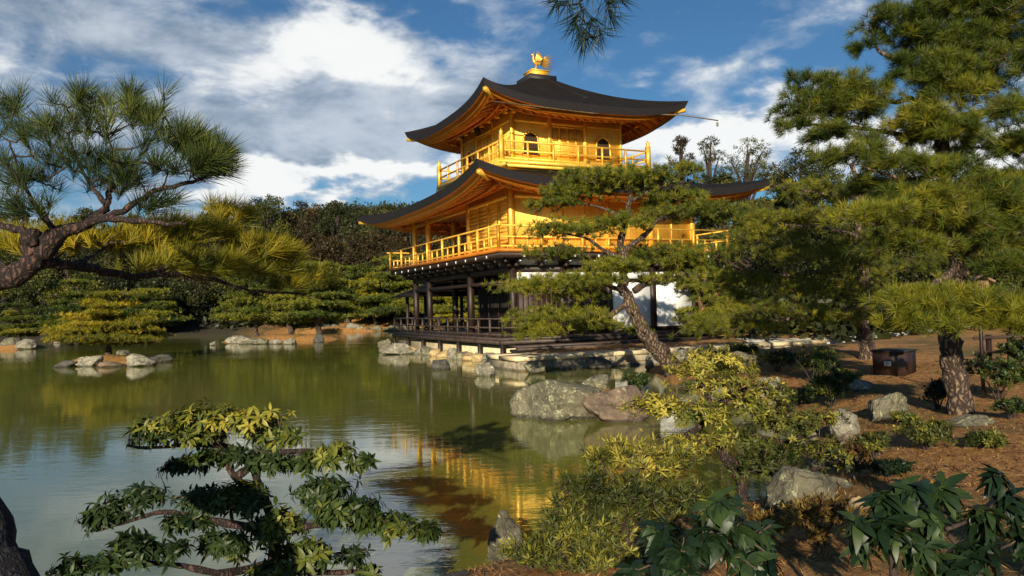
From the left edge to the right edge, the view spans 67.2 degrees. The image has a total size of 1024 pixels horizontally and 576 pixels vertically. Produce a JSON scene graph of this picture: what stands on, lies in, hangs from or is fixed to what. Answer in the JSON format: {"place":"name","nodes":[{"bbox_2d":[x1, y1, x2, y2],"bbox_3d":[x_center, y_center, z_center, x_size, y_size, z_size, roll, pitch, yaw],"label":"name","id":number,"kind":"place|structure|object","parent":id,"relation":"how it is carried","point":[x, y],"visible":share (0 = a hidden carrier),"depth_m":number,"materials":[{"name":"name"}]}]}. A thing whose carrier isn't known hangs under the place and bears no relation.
{"place":"outdoors","nodes":[
{"label":"outdoors","id":0,"kind":"place"},
{"bbox_2d":[0,331,806,575],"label":"pond water","id":1,"kind":"structure","parent":0,"point":[464,455],"depth_m":12.64,"materials":[{"name":"liquid"}]},
{"bbox_2d":[75,355,103,366],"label":"rock","id":2,"kind":"object","parent":1,"relation":"in","point":[87,361],"visible":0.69,"depth_m":33.48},
{"bbox_2d":[126,354,156,366],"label":"rock","id":3,"kind":"object","parent":1,"relation":"in","point":[135,360],"visible":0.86,"depth_m":32.57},
{"bbox_2d":[381,343,414,354],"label":"rock","id":4,"kind":"object","parent":1,"relation":"in","point":[400,348],"visible":0.86,"depth_m":36.43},
{"bbox_2d":[474,362,494,376],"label":"rock","id":5,"kind":"object","parent":1,"relation":"in","point":[486,369],"visible":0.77,"depth_m":23.53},
{"bbox_2d":[487,510,522,561],"bbox_3d":[-0.035,2.071,6.270,0.290,0.503,0.301,0,-2,-41],"label":"rock","id":6,"kind":"object","parent":1,"relation":"in","point":[506,525],"visible":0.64,"depth_m":6.25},
{"bbox_2d":[523,360,545,373],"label":"rock","id":7,"kind":"object","parent":1,"relation":"in","point":[534,367],"visible":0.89,"depth_m":23.92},
{"bbox_2d":[508,379,607,421],"bbox_3d":[0.954,2.245,14.437,1.455,1.136,1.633,0,-2,-36],"label":"rock","id":8,"kind":"object","parent":1,"relation":"in","point":[551,400],"visible":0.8,"depth_m":13.96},
{"bbox_2d":[581,374,609,389],"bbox_3d":[1.626,2.166,15.446,0.832,0.848,0.557,-1,-1,0],"label":"rock","id":9,"kind":"object","parent":1,"relation":"in","point":[599,379],"visible":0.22,"depth_m":15.33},
{"bbox_2d":[585,356,611,368],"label":"rock","id":10,"kind":"object","parent":1,"relation":"in","point":[593,362],"visible":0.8,"depth_m":24.91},
{"bbox_2d":[581,385,649,422],"bbox_3d":[1.928,2.212,13.946,1.107,0.876,1.190,-2,-2,22],"label":"rock","id":11,"kind":"object","parent":1,"relation":"in","point":[596,406],"visible":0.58,"depth_m":13.71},
{"bbox_2d":[620,369,650,391],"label":"bush","id":12,"kind":"object","parent":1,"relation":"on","point":[640,379],"visible":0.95,"depth_m":17.91,"materials":[{"name":"green plant"}]},
{"bbox_2d":[0,225,1023,575],"bbox_3d":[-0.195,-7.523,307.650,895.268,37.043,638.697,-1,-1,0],"label":"ground","id":13,"kind":"structure","parent":0,"point":[928,351],"depth_m":11.14,"materials":[{"name":"soil"}]},
{"bbox_2d":[0,302,45,338],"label":"pine tree","id":14,"kind":"object","parent":13,"relation":"on","point":[15,329],"visible":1,"depth_m":58.19,"materials":[{"name":"green plant"}]},
{"bbox_2d":[6,268,82,307],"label":"evergreen tree","id":15,"kind":"object","parent":13,"relation":"on","point":[43,282],"visible":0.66,"depth_m":88.91,"materials":[{"name":"green plant"}]},
{"bbox_2d":[29,277,105,328],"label":"pine tree","id":16,"kind":"object","parent":13,"relation":"on","point":[50,319],"visible":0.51,"depth_m":77.53,"materials":[{"name":"green plant"}]},
{"bbox_2d":[54,247,96,286],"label":"evergreen tree","id":17,"kind":"object","parent":13,"relation":"on","point":[69,257],"visible":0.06,"depth_m":100.97,"materials":[{"name":"green plant"}]},
{"bbox_2d":[60,272,105,304],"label":"evergreen tree","id":18,"kind":"object","parent":13,"relation":"on","point":[97,278],"visible":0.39,"depth_m":89.43,"materials":[{"name":"green plant"}]},
{"bbox_2d":[62,206,108,272],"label":"evergreen tree","id":19,"kind":"object","parent":13,"relation":"on","point":[84,211],"visible":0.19,"depth_m":108.59,"materials":[{"name":"green plant"}]},
{"bbox_2d":[23,289,177,354],"bbox_3d":[-19.430,1.775,37.059,6.078,3.447,6.284,-1,-1,0],"label":"pine tree","id":20,"kind":"object","parent":13,"relation":"on","point":[124,329],"visible":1,"depth_m":36.12,"materials":[{"name":"green plant"}]},
{"bbox_2d":[59,237,151,284],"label":"evergreen tree","id":21,"kind":"object","parent":13,"relation":"on","point":[104,260],"visible":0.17,"depth_m":97.30,"materials":[{"name":"green plant"}]},
{"bbox_2d":[95,270,148,309],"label":"evergreen tree","id":22,"kind":"object","parent":13,"relation":"on","point":[113,283],"visible":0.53,"depth_m":87.68,"materials":[{"name":"green plant"}]},
{"bbox_2d":[109,287,194,326],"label":"pine tree","id":23,"kind":"object","parent":13,"relation":"on","point":[164,310],"visible":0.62,"depth_m":79.82,"materials":[{"name":"green plant"}]},
{"bbox_2d":[135,277,196,310],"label":"evergreen tree","id":24,"kind":"object","parent":13,"relation":"on","point":[161,282],"visible":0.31,"depth_m":86.59,"materials":[{"name":"green plant"}]},
{"bbox_2d":[0,64,345,575],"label":"pine tree","id":25,"kind":"object","parent":13,"relation":"on","point":[203,151],"visible":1,"depth_m":3.45,"materials":[{"name":"green plant"}]},
{"bbox_2d":[152,236,219,290],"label":"evergreen tree","id":26,"kind":"object","parent":13,"relation":"on","point":[203,282],"visible":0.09,"depth_m":96.41,"materials":[{"name":"green plant"}]},
{"bbox_2d":[159,280,222,319],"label":"evergreen tree","id":27,"kind":"object","parent":13,"relation":"on","point":[196,294],"visible":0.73,"depth_m":85.26,"materials":[{"name":"green plant"}]},
{"bbox_2d":[204,272,257,304],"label":"evergreen tree","id":28,"kind":"object","parent":13,"relation":"on","point":[217,297],"visible":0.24,"depth_m":89.34,"materials":[{"name":"green plant"}]},
{"bbox_2d":[45,397,445,575],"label":"layered shrub","id":29,"kind":"object","parent":13,"relation":"on","point":[273,529],"visible":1,"depth_m":4.41,"materials":[{"name":"green plant"}]},
{"bbox_2d":[204,273,298,336],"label":"pine tree","id":30,"kind":"object","parent":13,"relation":"on","point":[242,305],"visible":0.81,"depth_m":63.41,"materials":[{"name":"green plant"}]},
{"bbox_2d":[240,193,295,270],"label":"evergreen tree","id":31,"kind":"object","parent":13,"relation":"on","point":[266,209],"visible":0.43,"depth_m":108.43,"materials":[{"name":"green plant"}]},
{"bbox_2d":[269,269,312,332],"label":"pine tree","id":32,"kind":"object","parent":13,"relation":"on","point":[279,297],"visible":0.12,"depth_m":80.81,"materials":[{"name":"green plant"}]},
{"bbox_2d":[278,200,323,268],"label":"evergreen tree","id":33,"kind":"object","parent":13,"relation":"on","point":[308,218],"visible":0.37,"depth_m":112.49,"materials":[{"name":"green plant"}]},
{"bbox_2d":[263,260,376,334],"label":"pine tree","id":34,"kind":"object","parent":13,"relation":"on","point":[322,302],"visible":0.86,"depth_m":59.84,"materials":[{"name":"green plant"}]},
{"bbox_2d":[298,230,350,273],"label":"evergreen tree","id":35,"kind":"object","parent":13,"relation":"on","point":[330,250],"visible":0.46,"depth_m":96.95,"materials":[{"name":"green plant"}]},
{"bbox_2d":[307,200,359,265],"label":"evergreen tree","id":36,"kind":"object","parent":13,"relation":"on","point":[335,211],"visible":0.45,"depth_m":109.39,"materials":[{"name":"green plant"}]},
{"bbox_2d":[333,264,363,323],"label":"pine tree","id":37,"kind":"object","parent":13,"relation":"on","point":[350,281],"visible":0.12,"depth_m":84.39,"materials":[{"name":"green plant"}]},
{"bbox_2d":[0,292,722,331],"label":"undergrowth","id":38,"kind":"object","parent":13,"relation":"on","point":[223,323],"visible":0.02,"depth_m":85.08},
{"bbox_2d":[346,260,376,289],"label":"evergreen tree","id":39,"kind":"object","parent":13,"relation":"on","point":[363,269],"visible":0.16,"depth_m":89.74,"materials":[{"name":"green plant"}]},
{"bbox_2d":[338,229,409,276],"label":"evergreen tree","id":40,"kind":"object","parent":13,"relation":"on","point":[365,247],"visible":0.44,"depth_m":95.34,"materials":[{"name":"green plant"}]},
{"bbox_2d":[355,203,406,265],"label":"evergreen tree","id":41,"kind":"object","parent":13,"relation":"on","point":[386,232],"visible":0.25,"depth_m":113.61,"materials":[{"name":"green plant"}]},
{"bbox_2d":[350,271,412,325],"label":"pine tree","id":42,"kind":"object","parent":13,"relation":"on","point":[370,290],"visible":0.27,"depth_m":82.21,"materials":[{"name":"green plant"}]},
{"bbox_2d":[352,254,439,327],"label":"pine tree","id":43,"kind":"object","parent":13,"relation":"on","point":[397,284],"visible":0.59,"depth_m":78.97,"materials":[{"name":"green plant"}]},
{"bbox_2d":[386,231,437,264],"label":"evergreen tree","id":44,"kind":"object","parent":13,"relation":"on","point":[402,240],"visible":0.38,"depth_m":95.08,"materials":[{"name":"green plant"}]},
{"bbox_2d":[0,198,852,298],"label":"wooded hill canopy","id":45,"kind":"object","parent":13,"relation":"on","point":[349,218],"visible":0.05,"depth_m":228.62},
{"bbox_2d":[397,250,476,327],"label":"pine tree","id":46,"kind":"object","parent":13,"relation":"on","point":[441,301],"visible":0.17,"depth_m":78.55,"materials":[{"name":"green plant"}]},
{"bbox_2d":[431,235,465,259],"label":"evergreen tree","id":47,"kind":"object","parent":13,"relation":"on","point":[462,239],"visible":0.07,"depth_m":96.92,"materials":[{"name":"green plant"}]},
{"bbox_2d":[433,296,478,328],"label":"pine tree","id":48,"kind":"object","parent":13,"relation":"on","point":[446,310],"visible":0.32,"depth_m":76.92,"materials":[{"name":"green plant"}]},
{"bbox_2d":[496,531,554,570],"bbox_3d":[0.120,1.708,4.893,0.421,0.286,0.343,0,-2,-36],"label":"bush","id":49,"kind":"object","parent":13,"relation":"on","point":[510,551],"visible":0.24,"depth_m":4.88,"materials":[{"name":"green plant"}]},
{"bbox_2d":[357,68,772,353],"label":"golden pavilion","id":50,"kind":"structure","parent":13,"relation":"on","point":[512,144],"depth_m":33.21,"materials":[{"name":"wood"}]},
{"bbox_2d":[477,132,490,161],"bbox_3d":[-1.277,-6.325,36.048,0.067,1.590,1.660,-1,-2,-26],"label":"door","id":51,"kind":"structure","parent":50,"relation":"in","point":[484,141],"depth_m":36.03,"materials":[{"name":"gold metal"}]},
{"bbox_2d":[522,130,539,156],"bbox_3d":[0.833,-6.369,33.902,0.870,1.127,0.090,-1,-2,-26],"label":"arched window","id":52,"kind":"structure","parent":50,"relation":"in","point":[531,136],"depth_m":33.92,"materials":[{"name":"gold metal"}]},
{"bbox_2d":[531,52,553,72],"bbox_3d":[1.487,-10.958,37.503,1.226,0.970,0.485,-1,-2,-17],"label":"phoenix statue","id":53,"kind":"object","parent":50,"relation":"on","point":[537,59],"visible":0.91,"depth_m":37.42,"materials":[{"name":"gold metal"}]},
{"bbox_2d":[551,126,583,161],"bbox_3d":[2.509,-6.458,34.725,1.660,1.590,0.067,-1,-2,-26],"label":"door","id":54,"kind":"structure","parent":50,"relation":"in","point":[560,135],"depth_m":34.73,"materials":[{"name":"gold metal"}]},
{"bbox_2d":[595,137,611,161],"bbox_3d":[4.201,-6.414,35.521,0.870,1.127,0.090,-1,-2,-26],"label":"arched window","id":55,"kind":"structure","parent":50,"relation":"in","point":[601,142],"depth_m":35.55,"materials":[{"name":"gold metal"}]},
{"bbox_2d":[535,0,641,65],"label":"pine tree","id":56,"kind":"object","parent":13,"relation":"on","point":[582,38],"visible":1,"depth_m":2.29,"materials":[{"name":"green plant"}]},
{"bbox_2d":[505,419,714,574],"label":"twiggy shrub","id":57,"kind":"object","parent":13,"relation":"on","point":[606,527],"visible":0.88,"depth_m":4.86,"materials":[{"name":"green plant"}]},
{"bbox_2d":[480,153,774,376],"bbox_3d":[3.074,-0.428,20.864,7.870,6.205,3.358,-1,-1,0],"label":"pine tree","id":58,"kind":"object","parent":13,"relation":"on","point":[624,261],"visible":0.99,"depth_m":20.62,"materials":[{"name":"green plant"}]},
{"bbox_2d":[486,340,826,370],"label":"stone terrace","id":59,"kind":"structure","parent":13,"relation":"on","point":[516,361],"depth_m":26.38,"materials":[{"name":"stone"}]},
{"bbox_2d":[670,135,697,221],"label":"conifer tree","id":60,"kind":"object","parent":13,"relation":"on","point":[682,141],"visible":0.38,"depth_m":69.60,"materials":[{"name":"green plant"}]},
{"bbox_2d":[608,486,783,575],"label":"broadleaf plant","id":61,"kind":"object","parent":13,"relation":"on","point":[708,542],"visible":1,"depth_m":2.63,"materials":[{"name":"green plant"}]},
{"bbox_2d":[673,258,731,335],"bbox_3d":[8.340,0.357,32.974,3.343,3.994,3.822,-1,-2,-27],"label":"pine tree","id":62,"kind":"object","parent":13,"relation":"on","point":[682,310],"visible":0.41,"depth_m":32.73,"materials":[{"name":"green plant"}]},
{"bbox_2d":[691,135,730,282],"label":"conifer tree","id":63,"kind":"object","parent":13,"relation":"on","point":[708,178],"visible":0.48,"depth_m":69.77,"materials":[{"name":"green plant"}]},
{"bbox_2d":[695,173,754,291],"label":"evergreen tree","id":64,"kind":"object","parent":13,"relation":"on","point":[721,179],"visible":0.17,"depth_m":61.59,"materials":[{"name":"green plant"}]},
{"bbox_2d":[698,242,757,327],"bbox_3d":[9.479,-0.006,34.840,3.806,4.553,3.327,-2,-2,23],"label":"pine tree","id":65,"kind":"object","parent":13,"relation":"on","point":[719,273],"visible":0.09,"depth_m":34.79,"materials":[{"name":"green plant"}]},
{"bbox_2d":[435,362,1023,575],"bbox_3d":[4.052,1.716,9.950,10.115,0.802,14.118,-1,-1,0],"label":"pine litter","id":66,"kind":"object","parent":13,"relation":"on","point":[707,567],"visible":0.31,"depth_m":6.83,"materials":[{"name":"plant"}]},
{"bbox_2d":[695,205,789,296],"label":"evergreen tree","id":67,"kind":"object","parent":13,"relation":"on","point":[747,266],"visible":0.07,"depth_m":45.79,"materials":[{"name":"green plant"}]},
{"bbox_2d":[710,135,777,267],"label":"pine tree","id":68,"kind":"object","parent":13,"relation":"on","point":[749,175],"visible":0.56,"depth_m":65.68,"materials":[{"name":"green plant"}]},
{"bbox_2d":[726,340,761,354],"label":"bush","id":69,"kind":"object","parent":13,"relation":"on","point":[740,347],"visible":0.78,"depth_m":19.50,"materials":[{"name":"green plant"}]},
{"bbox_2d":[741,504,792,538],"bbox_3d":[1.619,1.533,4.848,0.355,0.295,0.364,-1,-1,0],"label":"bush","id":70,"kind":"object","parent":13,"relation":"on","point":[761,516],"visible":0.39,"depth_m":4.84,"materials":[{"name":"green plant"}]},
{"bbox_2d":[746,172,794,269],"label":"evergreen tree","id":71,"kind":"object","parent":13,"relation":"on","point":[780,204],"visible":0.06,"depth_m":59.21,"materials":[{"name":"green plant"}]},
{"bbox_2d":[755,348,804,371],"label":"bush","id":72,"kind":"object","parent":13,"relation":"on","point":[788,357],"visible":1,"depth_m":17.48,"materials":[{"name":"green plant"}]},
{"bbox_2d":[733,207,848,306],"bbox_3d":[14.795,-0.950,39.926,6.701,6.661,6.526,0,-2,-37],"label":"evergreen tree","id":73,"kind":"object","parent":13,"relation":"on","point":[763,259],"visible":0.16,"depth_m":39.16,"materials":[{"name":"green plant"}]},
{"bbox_2d":[586,364,999,547],"bbox_3d":[4.712,1.691,10.232,8.401,0.799,12.588,-1,-1,0],"label":"ground cover","id":74,"kind":"object","parent":13,"relation":"on","point":[930,481],"visible":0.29,"depth_m":6.92,"materials":[{"name":"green plant"}]},
{"bbox_2d":[782,384,810,409],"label":"bush","id":75,"kind":"object","parent":13,"relation":"on","point":[799,396],"visible":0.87,"depth_m":13.74,"materials":[{"name":"green plant"}]},
{"bbox_2d":[764,465,836,512],"bbox_3d":[2.201,1.649,5.900,0.537,0.503,0.395,-2,-2,22],"label":"rock","id":76,"kind":"object","parent":13,"relation":"on","point":[786,484],"visible":0.47,"depth_m":5.88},
{"bbox_2d":[747,144,853,263],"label":"evergreen tree","id":77,"kind":"object","parent":13,"relation":"on","point":[786,173],"visible":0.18,"depth_m":51.36,"materials":[{"name":"green plant"}]},
{"bbox_2d":[794,344,845,383],"bbox_3d":[6.154,1.549,15.540,0.929,0.873,0.992,-1,-1,0],"label":"bush","id":78,"kind":"object","parent":13,"relation":"on","point":[819,359],"visible":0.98,"depth_m":15.35,"materials":[{"name":"green plant"}]},
{"bbox_2d":[777,490,867,544],"bbox_3d":[1.899,1.467,4.842,0.495,0.399,0.623,-3,-2,44],"label":"bush","id":79,"kind":"object","parent":13,"relation":"on","point":[806,510],"visible":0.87,"depth_m":4.77,"materials":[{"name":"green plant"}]},
{"bbox_2d":[804,366,849,407],"bbox_3d":[5.271,1.664,12.881,0.767,0.742,0.650,-1,-1,0],"label":"bush","id":80,"kind":"object","parent":13,"relation":"on","point":[828,386],"visible":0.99,"depth_m":12.79,"materials":[{"name":"green plant"}]},
{"bbox_2d":[668,162,986,359],"bbox_3d":[7.645,-0.483,18.243,8.449,5.033,3.602,-1,-2,-15],"label":"pine tree","id":81,"kind":"object","parent":13,"relation":"on","point":[800,218],"visible":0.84,"depth_m":17.76,"materials":[{"name":"green plant"}]},
{"bbox_2d":[775,161,881,246],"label":"evergreen tree","id":82,"kind":"object","parent":13,"relation":"on","point":[813,174],"visible":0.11,"depth_m":45.65,"materials":[{"name":"green plant"}]},
{"bbox_2d":[776,211,910,303],"bbox_3d":[16.914,-0.789,38.157,7.298,6.098,6.899,0,-2,-40],"label":"evergreen tree","id":83,"kind":"object","parent":13,"relation":"on","point":[848,226],"visible":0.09,"depth_m":36.88,"materials":[{"name":"green plant"}]},
{"bbox_2d":[828,407,860,439],"bbox_3d":[4.382,1.931,10.158,0.405,0.693,0.390,-1,-1,0],"label":"rock","id":84,"kind":"object","parent":13,"relation":"on","point":[841,428],"visible":0.41,"depth_m":10.04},
{"bbox_2d":[830,363,862,390],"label":"bush","id":85,"kind":"object","parent":13,"relation":"on","point":[851,376],"visible":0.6,"depth_m":13.71,"materials":[{"name":"green plant"}]},
{"bbox_2d":[836,438,870,459],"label":"bush","id":86,"kind":"object","parent":13,"relation":"on","point":[854,450],"visible":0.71,"depth_m":8.10,"materials":[{"name":"brown plant"}]},
{"bbox_2d":[849,379,873,391],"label":"rock","id":87,"kind":"object","parent":13,"relation":"on","point":[857,385],"visible":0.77,"depth_m":13.50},
{"bbox_2d":[700,280,1023,342],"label":"undergrowth","id":88,"kind":"object","parent":13,"relation":"on","point":[847,331],"visible":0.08,"depth_m":31.35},
{"bbox_2d":[847,429,893,457],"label":"bush","id":89,"kind":"object","parent":13,"relation":"on","point":[876,441],"visible":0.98,"depth_m":8.00,"materials":[{"name":"green plant"}]},
{"bbox_2d":[867,392,908,421],"bbox_3d":[5.293,1.690,10.814,0.555,0.467,0.512,-2,-2,18],"label":"rock","id":90,"kind":"object","parent":13,"relation":"on","point":[882,408],"visible":0.73,"depth_m":10.67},
{"bbox_2d":[868,456,915,476],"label":"bush","id":91,"kind":"object","parent":13,"relation":"on","point":[891,467],"visible":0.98,"depth_m":6.95,"materials":[{"name":"green plant"}]},
{"bbox_2d":[762,0,1023,414],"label":"pine tree","id":92,"kind":"object","parent":13,"relation":"on","point":[949,67],"visible":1,"depth_m":9.89,"materials":[{"name":"green plant"}]},
{"bbox_2d":[870,348,916,375],"bbox_3d":[7.664,1.513,15.454,0.660,0.559,0.660,0,-2,-42],"label":"utility box","id":93,"kind":"object","parent":13,"relation":"on","point":[893,362],"visible":0.92,"depth_m":15.25,"materials":[{"name":"brown paint"}]},
{"bbox_2d":[888,410,916,424],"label":"bush","id":94,"kind":"object","parent":13,"relation":"on","point":[896,416],"visible":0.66,"depth_m":9.87,"materials":[{"name":"green plant"}]},
{"bbox_2d":[844,234,989,323],"bbox_3d":[19.064,-0.456,36.341,7.398,5.275,6.233,-1,-1,0],"label":"evergreen tree","id":95,"kind":"object","parent":13,"relation":"on","point":[903,276],"visible":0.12,"depth_m":34.19,"materials":[{"name":"green plant"}]},
{"bbox_2d":[888,414,958,449],"bbox_3d":[4.318,1.538,8.065,0.606,0.406,0.622,-1,-1,0],"label":"bush","id":96,"kind":"object","parent":13,"relation":"on","point":[931,431],"visible":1,"depth_m":7.99,"materials":[{"name":"green plant"}]},
{"bbox_2d":[834,462,1023,575],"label":"broadleaf plant","id":97,"kind":"object","parent":13,"relation":"on","point":[898,508],"visible":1,"depth_m":2.66,"materials":[{"name":"green plant"}]},
{"bbox_2d":[917,377,946,409],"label":"bush","id":98,"kind":"object","parent":13,"relation":"on","point":[935,388],"visible":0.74,"depth_m":11.01,"materials":[{"name":"green plant"}]},
{"bbox_2d":[910,208,1023,292],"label":"evergreen tree","id":99,"kind":"object","parent":13,"relation":"on","point":[1004,280],"visible":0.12,"depth_m":32.40,"materials":[{"name":"green plant"}]},
{"bbox_2d":[944,414,994,427],"bbox_3d":[5.383,1.595,9.107,0.550,0.203,0.383,-1,-1,0],"label":"rock","id":100,"kind":"object","parent":13,"relation":"on","point":[966,420],"visible":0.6,"depth_m":9.02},
{"bbox_2d":[967,275,995,398],"bbox_3d":[7.017,0.822,11.482,0.390,2.046,0.120,-1,-1,0],"label":"wooden notice","id":101,"kind":"object","parent":13,"relation":"on","point":[981,344],"visible":0.37,"depth_m":11.49,"materials":[{"name":"brown wood"}]},
{"bbox_2d":[962,427,1011,449],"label":"bush","id":102,"kind":"object","parent":13,"relation":"on","point":[990,437],"visible":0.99,"depth_m":7.71,"materials":[{"name":"green plant"}]},
{"bbox_2d":[964,349,1023,399],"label":"bush","id":103,"kind":"object","parent":13,"relation":"on","point":[1007,373],"visible":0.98,"depth_m":11.10,"materials":[{"name":"green plant"}]},
{"bbox_2d":[973,333,1023,360],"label":"rail fence","id":104,"kind":"object","parent":13,"relation":"on","point":[989,351],"visible":0.45,"depth_m":14.90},
{"bbox_2d":[983,394,1023,418],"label":"bush","id":105,"kind":"object","parent":13,"relation":"on","point":[1015,404],"visible":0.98,"depth_m":9.33,"materials":[{"name":"green plant"}]},
{"bbox_2d":[995,333,1023,363],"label":"bush","id":106,"kind":"object","parent":13,"relation":"on","point":[1013,347],"visible":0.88,"depth_m":14.11,"materials":[{"name":"green plant"}]},
{"bbox_2d":[0,0,1023,231],"label":"sky","id":107,"kind":"structure","parent":0,"point":[324,95],"materials":[{"name":"blue"}]},
{"bbox_2d":[607,343,881,503],"bbox_3d":[2.031,1.348,7.183,2.502,1.642,1.423,-1,-2,-22],"label":"gnarled shrub","id":108,"kind":"object","parent":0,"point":[758,408],"visible":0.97,"depth_m":6.99,"materials":[{"name":"green plant"}]},
{"bbox_2d":[737,329,932,343],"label":"path","id":109,"kind":"structure","parent":0,"point":[792,339],"depth_m":31.21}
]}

